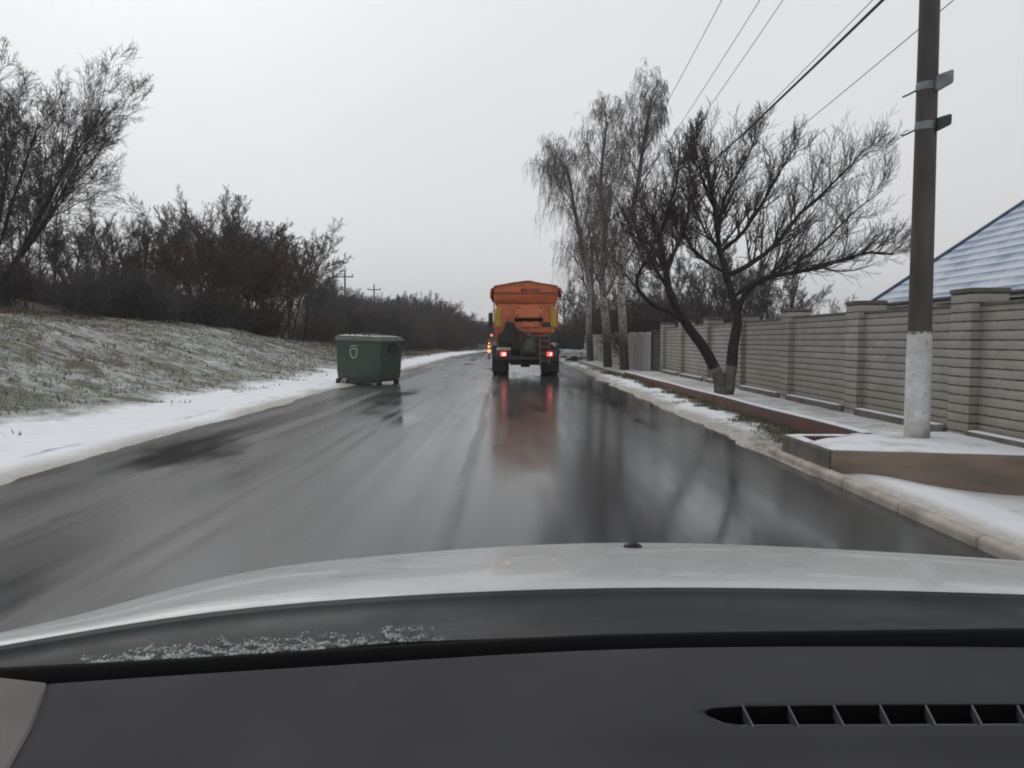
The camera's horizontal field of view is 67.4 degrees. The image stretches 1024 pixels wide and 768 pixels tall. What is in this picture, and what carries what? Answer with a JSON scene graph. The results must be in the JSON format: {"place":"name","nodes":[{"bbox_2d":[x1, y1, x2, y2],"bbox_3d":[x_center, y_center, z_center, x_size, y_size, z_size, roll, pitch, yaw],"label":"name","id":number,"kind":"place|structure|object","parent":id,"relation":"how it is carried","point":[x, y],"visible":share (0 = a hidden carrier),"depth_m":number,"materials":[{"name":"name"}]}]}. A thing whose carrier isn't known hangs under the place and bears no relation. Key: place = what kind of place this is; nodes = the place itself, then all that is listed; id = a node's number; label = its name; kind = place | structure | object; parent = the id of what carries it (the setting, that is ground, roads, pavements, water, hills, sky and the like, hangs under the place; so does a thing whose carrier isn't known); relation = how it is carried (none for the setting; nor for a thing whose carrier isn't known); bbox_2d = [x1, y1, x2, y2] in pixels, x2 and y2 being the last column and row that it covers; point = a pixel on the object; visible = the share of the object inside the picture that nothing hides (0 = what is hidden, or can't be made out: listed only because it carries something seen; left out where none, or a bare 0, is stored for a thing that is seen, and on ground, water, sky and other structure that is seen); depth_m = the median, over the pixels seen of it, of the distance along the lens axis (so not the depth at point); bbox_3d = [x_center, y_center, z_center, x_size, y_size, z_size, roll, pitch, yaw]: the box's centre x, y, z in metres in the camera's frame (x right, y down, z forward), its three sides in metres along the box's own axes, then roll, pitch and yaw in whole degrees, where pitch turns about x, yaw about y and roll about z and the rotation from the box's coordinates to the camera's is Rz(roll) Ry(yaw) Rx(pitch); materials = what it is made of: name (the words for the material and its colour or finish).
{"place":"outdoors","nodes":[
{"label":"outdoors","id":0,"kind":"place"},
{"bbox_2d":[0,351,999,631],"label":"road","id":1,"kind":"structure","parent":0,"point":[464,451],"depth_m":6.50,"materials":[{"name":"asphalt"}]},
{"bbox_2d":[335,333,403,385],"bbox_3d":[-4.193,-0.713,22.585,1.897,1.552,1.250,4,4,22],"label":"waste container","id":2,"kind":"object","parent":1,"relation":"on","point":[366,358],"visible":0.97,"depth_m":22.09,"materials":[{"name":"green plastic"}]},
{"bbox_2d":[0,542,1023,767],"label":"car","id":3,"kind":"object","parent":1,"relation":"on","point":[633,655],"visible":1,"depth_m":0.73,"materials":[{"name":"grey paint"}]},
{"bbox_2d":[80,625,446,662],"bbox_3d":[-0.304,0.319,0.909,0.459,0.062,0.283,0,3,-5],"label":"slush","id":4,"kind":"object","parent":3,"relation":"on","point":[231,651],"visible":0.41,"depth_m":0.95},
{"bbox_2d":[487,280,561,373],"bbox_3d":[0.500,-2.193,30.910,3.100,3.443,7.830,0,3,0],"label":"gritter truck","id":5,"kind":"object","parent":1,"relation":"on","point":[524,315],"visible":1,"depth_m":27.55,"materials":[{"name":"metal"}]},
{"bbox_2d":[0,296,1023,547],"bbox_3d":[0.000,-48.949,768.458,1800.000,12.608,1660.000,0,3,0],"label":"ground","id":6,"kind":"structure","parent":0,"point":[58,434],"depth_m":14.76,"materials":[{"name":"snow"}]},
{"bbox_2d":[0,256,22,305],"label":"bare bush","id":7,"kind":"object","parent":6,"relation":"on","point":[1,295],"visible":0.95,"depth_m":27.13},
{"bbox_2d":[0,205,56,298],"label":"bare tree","id":8,"kind":"object","parent":6,"relation":"on","point":[16,241],"visible":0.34,"depth_m":34.22,"materials":[{"name":"brown plant"}]},
{"bbox_2d":[0,240,71,308],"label":"bare bush","id":9,"kind":"object","parent":6,"relation":"on","point":[16,283],"visible":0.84,"depth_m":28.18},
{"bbox_2d":[0,251,72,301],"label":"bare bush","id":10,"kind":"object","parent":6,"relation":"on","point":[30,278],"visible":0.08,"depth_m":36.81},
{"bbox_2d":[0,172,89,303],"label":"bare tree","id":11,"kind":"object","parent":6,"relation":"on","point":[58,227],"visible":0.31,"depth_m":39.87,"materials":[{"name":"brown plant"}]},
{"bbox_2d":[24,277,66,305],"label":"bare bush","id":12,"kind":"object","parent":6,"relation":"on","point":[48,301],"visible":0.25,"depth_m":35.48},
{"bbox_2d":[30,215,110,277],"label":"bare tree","id":13,"kind":"object","parent":6,"relation":"on","point":[73,242],"visible":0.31,"depth_m":48.36,"materials":[{"name":"brown plant"}]},
{"bbox_2d":[23,256,119,316],"bbox_3d":[-15.478,-3.365,27.371,2.774,2.253,3.187,0,3,7],"label":"bare bush","id":14,"kind":"object","parent":6,"relation":"on","point":[95,294],"visible":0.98,"depth_m":27.18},
{"bbox_2d":[0,36,154,289],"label":"bare tree","id":15,"kind":"object","parent":6,"relation":"on","point":[91,125],"visible":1,"depth_m":27.81,"materials":[{"name":"brown plant"}]},
{"bbox_2d":[14,224,148,286],"bbox_3d":[-19.590,-5.418,35.583,5.314,4.473,3.412,-1,3,-18],"label":"bare tree","id":16,"kind":"object","parent":6,"relation":"on","point":[55,243],"visible":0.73,"depth_m":35.02,"materials":[{"name":"brown plant"}]},
{"bbox_2d":[25,252,146,304],"bbox_3d":[-18.997,-4.367,34.001,3.309,2.911,5.812,2,4,28],"label":"bare bush","id":17,"kind":"object","parent":6,"relation":"on","point":[58,276],"visible":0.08,"depth_m":33.40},
{"bbox_2d":[69,279,129,317],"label":"bare bush","id":18,"kind":"object","parent":6,"relation":"on","point":[116,302],"visible":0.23,"depth_m":28.97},
{"bbox_2d":[63,253,176,318],"bbox_3d":[-15.360,-3.684,30.290,3.599,2.588,3.710,-3,4,-39],"label":"bare bush","id":19,"kind":"object","parent":6,"relation":"on","point":[143,287],"visible":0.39,"depth_m":30.19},
{"bbox_2d":[65,189,186,278],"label":"bare tree","id":20,"kind":"object","parent":6,"relation":"on","point":[110,227],"visible":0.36,"depth_m":40.34,"materials":[{"name":"brown plant"}]},
{"bbox_2d":[82,260,174,318],"bbox_3d":[-15.101,-3.659,30.178,3.579,2.530,3.115,-1,4,-21],"label":"bare bush","id":21,"kind":"object","parent":6,"relation":"on","point":[126,288],"visible":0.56,"depth_m":29.88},
{"bbox_2d":[66,213,194,290],"bbox_3d":[-18.693,-5.651,38.210,4.223,5.517,5.090,3,4,39],"label":"bare tree","id":22,"kind":"object","parent":6,"relation":"on","point":[147,235],"visible":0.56,"depth_m":37.54,"materials":[{"name":"brown plant"}]},
{"bbox_2d":[96,235,217,307],"bbox_3d":[-16.442,-4.762,35.829,4.923,4.304,4.286,2,4,32],"label":"bare tree","id":23,"kind":"object","parent":6,"relation":"on","point":[167,264],"visible":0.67,"depth_m":35.20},
{"bbox_2d":[136,285,189,323],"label":"bare bush","id":24,"kind":"object","parent":6,"relation":"on","point":[163,311],"visible":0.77,"depth_m":30.35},
{"bbox_2d":[132,263,212,320],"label":"bare bush","id":25,"kind":"object","parent":6,"relation":"on","point":[185,297],"visible":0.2,"depth_m":33.09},
{"bbox_2d":[109,215,239,295],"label":"bare tree","id":26,"kind":"object","parent":6,"relation":"on","point":[188,233],"visible":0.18,"depth_m":43.12,"materials":[{"name":"brown plant"}]},
{"bbox_2d":[112,184,251,287],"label":"bare tree","id":27,"kind":"object","parent":6,"relation":"on","point":[244,208],"visible":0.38,"depth_m":47.05,"materials":[{"name":"brown plant"}]},
{"bbox_2d":[164,288,202,322],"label":"bare bush","id":28,"kind":"object","parent":6,"relation":"on","point":[189,312],"visible":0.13,"depth_m":34.80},
{"bbox_2d":[131,195,274,293],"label":"bare tree","id":29,"kind":"object","parent":6,"relation":"on","point":[162,223],"visible":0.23,"depth_m":45.50,"materials":[{"name":"brown plant"}]},
{"bbox_2d":[160,277,255,327],"bbox_3d":[-15.431,-3.922,37.255,5.674,2.842,3.231,-2,4,-31],"label":"bare bush","id":30,"kind":"object","parent":6,"relation":"on","point":[235,302],"visible":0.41,"depth_m":37.37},
{"bbox_2d":[178,287,242,327],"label":"bare bush","id":31,"kind":"object","parent":6,"relation":"on","point":[217,318],"visible":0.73,"depth_m":36.63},
{"bbox_2d":[150,233,280,310],"bbox_3d":[-15.218,-5.161,39.663,6.217,5.435,5.412,-2,4,-25],"label":"bare tree","id":32,"kind":"object","parent":6,"relation":"on","point":[246,272],"visible":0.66,"depth_m":38.97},
{"bbox_2d":[169,208,289,301],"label":"bare tree","id":33,"kind":"object","parent":6,"relation":"on","point":[241,233],"visible":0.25,"depth_m":43.56,"materials":[{"name":"brown plant"}]},
{"bbox_2d":[207,292,259,330],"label":"bare bush","id":34,"kind":"object","parent":6,"relation":"on","point":[242,326],"visible":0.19,"depth_m":39.80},
{"bbox_2d":[191,285,280,331],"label":"bare bush","id":35,"kind":"object","parent":6,"relation":"on","point":[253,316],"visible":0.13,"depth_m":39.90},
{"bbox_2d":[183,227,303,331],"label":"bare tree","id":36,"kind":"object","parent":6,"relation":"on","point":[227,239],"visible":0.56,"depth_m":40.34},
{"bbox_2d":[191,232,316,334],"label":"bare tree","id":37,"kind":"object","parent":6,"relation":"on","point":[281,243],"visible":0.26,"depth_m":42.01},
{"bbox_2d":[184,216,352,337],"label":"bare tree","id":38,"kind":"object","parent":6,"relation":"on","point":[324,258],"visible":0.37,"depth_m":46.95,"materials":[{"name":"brown plant"}]},
{"bbox_2d":[221,193,323,311],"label":"bare tree","id":39,"kind":"object","parent":6,"relation":"on","point":[252,248],"visible":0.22,"depth_m":50.40,"materials":[{"name":"brown plant"}]},
{"bbox_2d":[220,240,325,336],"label":"bare tree","id":40,"kind":"object","parent":6,"relation":"on","point":[309,262],"visible":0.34,"depth_m":43.46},
{"bbox_2d":[245,300,306,336],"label":"bare bush","id":41,"kind":"object","parent":6,"relation":"on","point":[270,328],"visible":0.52,"depth_m":43.51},
{"bbox_2d":[248,301,315,338],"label":"bare bush","id":42,"kind":"object","parent":6,"relation":"on","point":[287,330],"visible":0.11,"depth_m":50.73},
{"bbox_2d":[243,225,347,338],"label":"bare tree","id":43,"kind":"object","parent":6,"relation":"on","point":[328,295],"visible":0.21,"depth_m":52.67,"materials":[{"name":"brown plant"}]},
{"bbox_2d":[266,255,334,339],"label":"bare tree","id":44,"kind":"object","parent":6,"relation":"on","point":[310,303],"visible":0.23,"depth_m":55.40,"materials":[{"name":"brown plant"}]},
{"bbox_2d":[282,312,320,340],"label":"bare bush","id":45,"kind":"object","parent":6,"relation":"on","point":[294,337],"visible":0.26,"depth_m":58.71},
{"bbox_2d":[286,271,346,340],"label":"bare tree","id":46,"kind":"object","parent":6,"relation":"on","point":[319,310],"visible":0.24,"depth_m":60.44,"materials":[{"name":"brown plant"}]},
{"bbox_2d":[294,307,346,341],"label":"bare bush","id":47,"kind":"object","parent":6,"relation":"on","point":[319,331],"visible":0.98,"depth_m":54.90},
{"bbox_2d":[299,309,349,342],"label":"bare bush","id":48,"kind":"object","parent":6,"relation":"on","point":[341,326],"visible":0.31,"depth_m":61.65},
{"bbox_2d":[306,277,364,320],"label":"bare tree","id":49,"kind":"object","parent":6,"relation":"on","point":[350,293],"visible":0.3,"depth_m":70.27,"materials":[{"name":"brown plant"}]},
{"bbox_2d":[333,292,370,315],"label":"bare tree","id":50,"kind":"object","parent":6,"relation":"on","point":[358,299],"visible":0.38,"depth_m":87.05,"materials":[{"name":"brown plant"}]},
{"bbox_2d":[328,301,393,333],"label":"bare bush","id":51,"kind":"object","parent":6,"relation":"on","point":[358,323],"visible":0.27,"depth_m":63.08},
{"bbox_2d":[363,306,420,351],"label":"bare bush","id":52,"kind":"object","parent":6,"relation":"on","point":[403,332],"visible":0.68,"depth_m":61.79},
{"bbox_2d":[354,301,438,350],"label":"bare bush","id":53,"kind":"object","parent":6,"relation":"on","point":[399,320],"visible":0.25,"depth_m":63.04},
{"bbox_2d":[380,290,418,316],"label":"bare tree","id":54,"kind":"object","parent":6,"relation":"on","point":[401,301],"visible":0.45,"depth_m":100.16,"materials":[{"name":"brown plant"}]},
{"bbox_2d":[0,308,810,442],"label":"grass","id":55,"kind":"structure","parent":6,"relation":"on","point":[404,353],"depth_m":20.18,"materials":[{"name":"plant"}]},
{"bbox_2d":[381,291,433,321],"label":"bare tree","id":56,"kind":"object","parent":6,"relation":"on","point":[411,306],"visible":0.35,"depth_m":90.27,"materials":[{"name":"brown plant"}]},
{"bbox_2d":[410,321,434,350],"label":"bare bush","id":57,"kind":"object","parent":6,"relation":"on","point":[424,342],"visible":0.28,"depth_m":72.14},
{"bbox_2d":[407,290,440,313],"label":"bare tree","id":58,"kind":"object","parent":6,"relation":"on","point":[435,305],"visible":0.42,"depth_m":109.58,"materials":[{"name":"brown plant"}]},
{"bbox_2d":[382,306,466,347],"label":"bare bush","id":59,"kind":"object","parent":6,"relation":"on","point":[436,324],"visible":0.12,"depth_m":81.52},
{"bbox_2d":[417,327,436,350],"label":"bare bush","id":60,"kind":"object","parent":6,"relation":"on","point":[430,345],"visible":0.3,"depth_m":75.17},
{"bbox_2d":[417,298,460,345],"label":"bare tree","id":61,"kind":"object","parent":6,"relation":"on","point":[440,312],"visible":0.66,"depth_m":84.37,"materials":[{"name":"brown plant"}]},
{"bbox_2d":[426,300,462,321],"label":"bare tree","id":62,"kind":"object","parent":6,"relation":"on","point":[450,304],"visible":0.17,"depth_m":98.23,"materials":[{"name":"brown plant"}]},
{"bbox_2d":[421,311,484,350],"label":"bare bush","id":63,"kind":"object","parent":6,"relation":"on","point":[451,342],"visible":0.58,"depth_m":83.02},
{"bbox_2d":[436,318,470,349],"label":"bare bush","id":64,"kind":"object","parent":6,"relation":"on","point":[451,335],"visible":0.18,"depth_m":86.48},
{"bbox_2d":[438,309,478,348],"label":"bare tree","id":65,"kind":"object","parent":6,"relation":"on","point":[469,318],"visible":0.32,"depth_m":88.89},
{"bbox_2d":[458,320,494,350],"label":"bare tree","id":66,"kind":"object","parent":6,"relation":"on","point":[469,327],"visible":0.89,"depth_m":83.46,"materials":[{"name":"brown plant"}]},
{"bbox_2d":[552,315,581,354],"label":"bare bush","id":67,"kind":"object","parent":6,"relation":"on","point":[566,345],"visible":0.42,"depth_m":62.32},
{"bbox_2d":[554,313,583,354],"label":"bare bush","id":68,"kind":"object","parent":6,"relation":"on","point":[566,330],"visible":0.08,"depth_m":63.81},
{"bbox_2d":[559,349,595,360],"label":"brush heap","id":69,"kind":"object","parent":6,"relation":"on","point":[570,353],"visible":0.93,"depth_m":45.41,"materials":[{"name":"plant"}]},
{"bbox_2d":[522,131,639,360],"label":"birch tree","id":70,"kind":"object","parent":6,"relation":"on","point":[558,164],"visible":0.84,"depth_m":42.80,"materials":[{"name":"grey plant"}]},
{"bbox_2d":[566,306,596,352],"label":"bare bush","id":71,"kind":"object","parent":6,"relation":"on","point":[579,335],"visible":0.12,"depth_m":58.90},
{"bbox_2d":[555,279,615,322],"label":"bare tree","id":72,"kind":"object","parent":6,"relation":"on","point":[563,303],"visible":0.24,"depth_m":76.28,"materials":[{"name":"brown plant"}]},
{"bbox_2d":[559,289,611,327],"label":"bare tree","id":73,"kind":"object","parent":6,"relation":"on","point":[571,301],"visible":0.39,"depth_m":70.73,"materials":[{"name":"brown plant"}]},
{"bbox_2d":[578,237,592,334],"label":"utility pole","id":74,"kind":"object","parent":6,"relation":"on","point":[591,282],"visible":0.06,"depth_m":51.60,"materials":[{"name":"concrete"}]},
{"bbox_2d":[633,0,782,208],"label":"overhead wire","id":75,"kind":"object","parent":74,"relation":"attached to","point":[732,74],"visible":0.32,"depth_m":14.60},
{"bbox_2d":[702,0,872,169],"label":"overhead wire","id":76,"kind":"object","parent":74,"relation":"attached to","point":[802,71],"visible":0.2,"depth_m":12.77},
{"bbox_2d":[574,289,646,348],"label":"bare bush","id":77,"kind":"object","parent":6,"relation":"on","point":[595,325],"visible":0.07,"depth_m":47.45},
{"bbox_2d":[565,91,658,366],"bbox_3d":[4.394,-6.739,33.709,4.011,12.307,4.834,0,3,0],"label":"birch tree","id":78,"kind":"object","parent":6,"relation":"on","point":[607,351],"visible":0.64,"depth_m":33.73,"materials":[{"name":"grey plant"}]},
{"bbox_2d":[575,273,653,322],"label":"bare tree","id":79,"kind":"object","parent":6,"relation":"on","point":[580,299],"visible":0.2,"depth_m":64.52,"materials":[{"name":"brown plant"}]},
{"bbox_2d":[584,332,650,370],"bbox_3d":[5.116,-1.867,40.800,0.248,1.660,25.840,0,3,0],"label":"slab fence","id":80,"kind":"object","parent":6,"relation":"on","point":[639,349],"visible":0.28,"depth_m":31.30,"materials":[{"name":"concrete"}]},
{"bbox_2d":[599,316,653,362],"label":"bare bush","id":81,"kind":"object","parent":6,"relation":"on","point":[616,340],"visible":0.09,"depth_m":36.46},
{"bbox_2d":[595,297,660,353],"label":"bare bush","id":82,"kind":"object","parent":6,"relation":"on","point":[610,320],"visible":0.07,"depth_m":40.25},
{"bbox_2d":[578,58,692,369],"bbox_3d":[4.776,-6.527,30.730,4.019,12.231,5.122,-2,4,-30],"label":"birch tree","id":83,"kind":"object","parent":6,"relation":"on","point":[649,104],"visible":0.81,"depth_m":30.14,"materials":[{"name":"grey plant"}]},
{"bbox_2d":[606,250,689,320],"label":"bare tree","id":84,"kind":"object","parent":6,"relation":"on","point":[659,291],"visible":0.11,"depth_m":45.28,"materials":[{"name":"brown plant"}]},
{"bbox_2d":[602,297,696,355],"bbox_3d":[6.839,-2.366,35.753,3.766,3.313,6.614,2,4,30],"label":"bare bush","id":85,"kind":"object","parent":6,"relation":"on","point":[635,328],"visible":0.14,"depth_m":34.52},
{"bbox_2d":[594,284,713,328],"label":"bare bush","id":86,"kind":"object","parent":6,"relation":"on","point":[598,318],"visible":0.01,"depth_m":42.33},
{"bbox_2d":[589,281,721,345],"bbox_3d":[7.611,-3.078,40.598,4.879,4.292,8.569,-2,4,-27],"label":"bare bush","id":87,"kind":"object","parent":6,"relation":"on","point":[660,304],"visible":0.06,"depth_m":39.07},
{"bbox_2d":[651,329,660,371],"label":"metal gate","id":88,"kind":"structure","parent":6,"relation":"on","point":[655,349],"depth_m":27.03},
{"bbox_2d":[600,284,722,353],"bbox_3d":[6.902,-2.597,35.007,5.643,3.990,4.912,0,3,-1],"label":"bare bush","id":89,"kind":"object","parent":6,"relation":"on","point":[654,320],"visible":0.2,"depth_m":34.01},
{"bbox_2d":[602,289,748,330],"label":"bare bush","id":90,"kind":"object","parent":6,"relation":"on","point":[699,311],"visible":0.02,"depth_m":41.38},
{"bbox_2d":[624,245,739,315],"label":"bare tree","id":91,"kind":"object","parent":6,"relation":"on","point":[702,291],"visible":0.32,"depth_m":40.87,"materials":[{"name":"brown plant"}]},
{"bbox_2d":[634,230,776,322],"bbox_3d":[10.337,-4.457,40.505,6.452,6.992,5.353,-2,4,-26],"label":"bare tree","id":92,"kind":"object","parent":6,"relation":"on","point":[726,255],"visible":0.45,"depth_m":39.99,"materials":[{"name":"brown plant"}]},
{"bbox_2d":[673,259,780,324],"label":"bare tree","id":93,"kind":"object","parent":6,"relation":"on","point":[723,295],"visible":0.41,"depth_m":26.10,"materials":[{"name":"brown plant"}]},
{"bbox_2d":[683,299,775,322],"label":"bare bush","id":94,"kind":"object","parent":6,"relation":"on","point":[711,310],"visible":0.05,"depth_m":36.10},
{"bbox_2d":[624,371,871,433],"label":"terrace kerb","id":95,"kind":"structure","parent":6,"relation":"on","point":[813,425],"depth_m":11.51,"materials":[{"name":"red paint"}]},
{"bbox_2d":[698,249,809,322],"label":"bare tree","id":96,"kind":"object","parent":6,"relation":"on","point":[765,301],"visible":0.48,"depth_m":23.75,"materials":[{"name":"brown plant"}]},
{"bbox_2d":[610,96,910,394],"bbox_3d":[5.065,-2.859,15.389,6.002,6.245,5.308,1,3,12],"label":"fruit tree","id":97,"kind":"object","parent":6,"relation":"on","point":[724,382],"visible":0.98,"depth_m":14.90,"materials":[{"name":"brown plant"}]},
{"bbox_2d":[762,269,855,318],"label":"bare tree","id":98,"kind":"object","parent":6,"relation":"on","point":[810,303],"visible":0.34,"depth_m":26.38,"materials":[{"name":"brown plant"}]},
{"bbox_2d":[660,287,1023,447],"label":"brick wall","id":99,"kind":"structure","parent":6,"relation":"on","point":[851,359],"depth_m":10.49,"materials":[{"name":"concrete"}]},
{"bbox_2d":[769,447,1023,560],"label":"kerb","id":100,"kind":"structure","parent":6,"relation":"on","point":[995,546],"depth_m":5.55,"materials":[{"name":"concrete"}]},
{"bbox_2d":[782,432,1023,495],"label":"concrete landing","id":101,"kind":"object","parent":6,"relation":"on","point":[952,460],"visible":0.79,"depth_m":7.11,"materials":[{"name":"red paint"}]},
{"bbox_2d":[901,0,953,438],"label":"utility pole","id":102,"kind":"object","parent":101,"relation":"on","point":[931,81],"visible":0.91,"depth_m":7.92,"materials":[{"name":"concrete"}]},
{"bbox_2d":[591,0,721,232],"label":"overhead wire","id":103,"kind":"object","parent":102,"relation":"attached to","point":[671,94],"visible":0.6,"depth_m":16.34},
{"bbox_2d":[599,0,759,235],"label":"overhead wire","id":104,"kind":"object","parent":102,"relation":"attached to","point":[703,88],"visible":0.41,"depth_m":15.67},
{"bbox_2d":[621,0,884,239],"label":"overhead wire","id":105,"kind":"object","parent":102,"relation":"attached to","point":[860,21],"visible":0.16,"depth_m":11.61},
{"bbox_2d":[679,0,953,220],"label":"overhead wire","id":106,"kind":"object","parent":102,"relation":"attached to","point":[854,82],"visible":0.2,"depth_m":11.93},
{"bbox_2d":[872,200,1023,309],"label":"house","id":107,"kind":"structure","parent":6,"relation":"on","point":[990,254],"depth_m":21.84,"materials":[{"name":"blue tile"}]},
{"bbox_2d":[0,0,1023,323],"label":"sky","id":108,"kind":"structure","parent":0,"point":[415,124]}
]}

